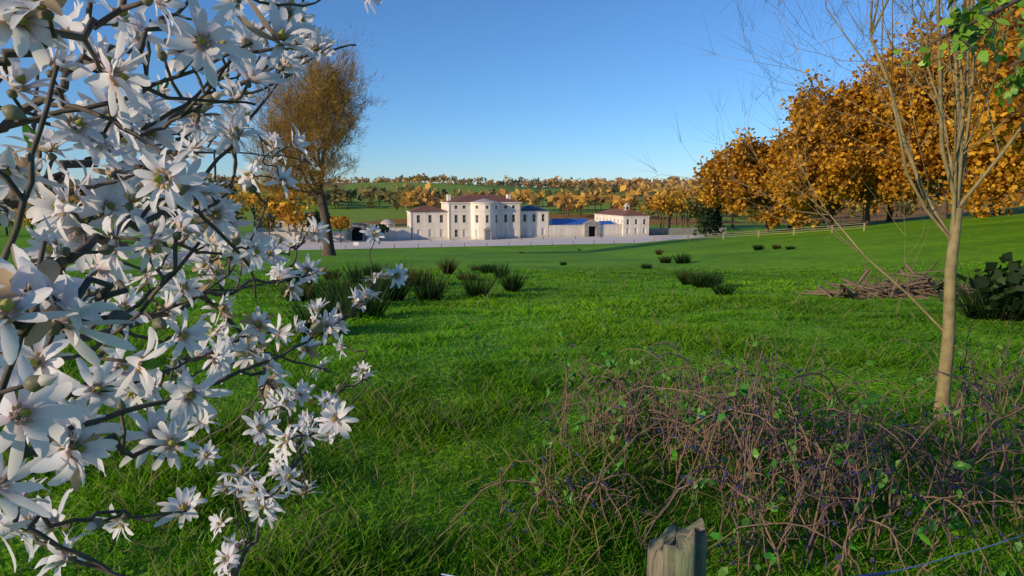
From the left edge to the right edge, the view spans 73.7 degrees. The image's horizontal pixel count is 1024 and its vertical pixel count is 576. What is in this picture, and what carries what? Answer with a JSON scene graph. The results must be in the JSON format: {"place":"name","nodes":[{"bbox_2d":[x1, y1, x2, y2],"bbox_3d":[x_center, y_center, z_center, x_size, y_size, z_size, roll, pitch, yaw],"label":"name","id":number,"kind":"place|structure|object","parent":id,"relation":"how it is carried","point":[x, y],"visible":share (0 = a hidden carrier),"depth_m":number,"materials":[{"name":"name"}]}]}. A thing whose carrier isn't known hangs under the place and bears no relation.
{"place":"outdoors","nodes":[
{"label":"outdoors","id":0,"kind":"place"},
{"bbox_2d":[224,234,729,250],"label":"forecourt gravel","id":1,"kind":"structure","parent":0,"point":[492,242],"depth_m":225.36,"materials":[{"name":"grey gravel"}]},
{"bbox_2d":[0,0,978,186],"label":"sky","id":2,"kind":"structure","parent":0,"point":[489,89],"materials":[{"name":"blue"}]},
{"bbox_2d":[0,182,1023,575],"bbox_3d":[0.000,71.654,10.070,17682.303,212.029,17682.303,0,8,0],"label":"terrain","id":3,"kind":"structure","parent":0,"point":[880,242],"depth_m":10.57,"materials":[{"name":"green plant"}]},
{"bbox_2d":[0,0,408,575],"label":"magnolia stellata branches","id":4,"kind":"object","parent":3,"relation":"on","point":[40,318],"visible":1,"depth_m":0.88,"materials":[{"name":"white plant"}]},
{"bbox_2d":[239,14,386,255],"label":"tree","id":5,"kind":"object","parent":3,"relation":"on","point":[321,105],"visible":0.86,"depth_m":101.33,"materials":[{"name":"orange plant"}]},
{"bbox_2d":[165,193,725,243],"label":"country house","id":6,"kind":"structure","parent":3,"relation":"on","point":[484,217],"depth_m":241.01,"materials":[{"name":"paint"}]},
{"bbox_2d":[0,183,919,244],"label":"trees","id":7,"kind":"object","parent":3,"relation":"on","point":[670,203],"visible":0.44,"depth_m":258.61,"materials":[{"name":"orange plant"}]},
{"bbox_2d":[48,171,1020,220],"bbox_3d":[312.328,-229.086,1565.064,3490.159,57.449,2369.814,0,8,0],"label":"wood","id":8,"kind":"object","parent":3,"relation":"on","point":[409,197],"visible":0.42,"depth_m":626.55,"materials":[{"name":"orange plant"}]},
{"bbox_2d":[295,223,864,250],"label":"fence","id":9,"kind":"object","parent":3,"relation":"on","point":[357,243],"visible":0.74,"depth_m":136.63,"materials":[{"name":"brown wood"}]},
{"bbox_2d":[272,244,1023,337],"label":"shrubs","id":10,"kind":"object","parent":3,"relation":"on","point":[394,293],"visible":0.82,"depth_m":19.76,"materials":[{"name":"green plant"}]},
{"bbox_2d":[441,518,1023,575],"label":"fence","id":11,"kind":"object","parent":3,"relation":"on","point":[674,550],"visible":1,"depth_m":1.42,"materials":[{"name":"brown"}]},
{"bbox_2d":[450,317,1023,575],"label":"bramble tangle canes","id":12,"kind":"object","parent":3,"relation":"on","point":[818,474],"visible":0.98,"depth_m":4.01,"materials":[{"name":"brown plant"}]},
{"bbox_2d":[689,125,829,232],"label":"autumn trees","id":13,"kind":"object","parent":3,"relation":"on","point":[719,164],"visible":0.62,"depth_m":147.53,"materials":[{"name":"orange plant"}]},
{"bbox_2d":[744,143,843,228],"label":"tree","id":14,"kind":"object","parent":3,"relation":"on","point":[821,217],"depth_m":164.25,"materials":[{"name":"orange plant"}]},
{"bbox_2d":[612,0,1023,421],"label":"bare young tree","id":15,"kind":"object","parent":3,"relation":"on","point":[955,171],"visible":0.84,"depth_m":6.06,"materials":[{"name":"brown plant"}]},
{"bbox_2d":[893,0,1023,128],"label":"overhanging bough","id":16,"kind":"object","parent":15,"relation":"attached to","point":[965,28],"visible":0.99,"depth_m":4.93,"materials":[{"name":"green plant"}]},
{"bbox_2d":[762,64,894,228],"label":"tree","id":17,"kind":"object","parent":3,"relation":"on","point":[837,172],"visible":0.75,"depth_m":131.94,"materials":[{"name":"orange plant"}]},
{"bbox_2d":[792,87,950,224],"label":"tree","id":18,"kind":"object","parent":3,"relation":"on","point":[873,166],"visible":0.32,"depth_m":132.21,"materials":[{"name":"orange plant"}]},
{"bbox_2d":[796,259,975,299],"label":"cut branches","id":19,"kind":"object","parent":3,"relation":"on","point":[923,282],"visible":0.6,"depth_m":21.63,"materials":[{"name":"brown wood"}]},
{"bbox_2d":[804,163,969,220],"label":"tree","id":20,"kind":"object","parent":3,"relation":"on","point":[934,191],"depth_m":156.79,"materials":[{"name":"orange plant"}]},
{"bbox_2d":[792,4,1023,218],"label":"tree","id":21,"kind":"object","parent":3,"relation":"on","point":[923,124],"visible":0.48,"depth_m":124.08,"materials":[{"name":"orange plant"}]},
{"bbox_2d":[922,0,1023,159],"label":"tree","id":22,"kind":"object","parent":3,"relation":"on","point":[998,75],"visible":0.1,"depth_m":69.77,"materials":[{"name":"orange plant"}]},
{"bbox_2d":[924,24,1022,212],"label":"tree","id":23,"kind":"object","parent":3,"relation":"on","point":[980,171],"visible":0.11,"depth_m":117.24,"materials":[{"name":"orange plant"}]},
{"bbox_2d":[930,0,1023,201],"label":"tree","id":24,"kind":"object","parent":3,"relation":"on","point":[1010,126],"visible":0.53,"depth_m":66.38,"materials":[{"name":"orange plant"}]},
{"bbox_2d":[931,251,1023,319],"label":"shrub","id":25,"kind":"object","parent":3,"relation":"on","point":[1014,275],"visible":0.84,"depth_m":14.39,"materials":[{"name":"green plant"}]},
{"bbox_2d":[964,139,1016,214],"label":"tree","id":26,"kind":"object","parent":3,"relation":"on","point":[984,155],"visible":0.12,"depth_m":118.62,"materials":[{"name":"orange plant"}]}
]}

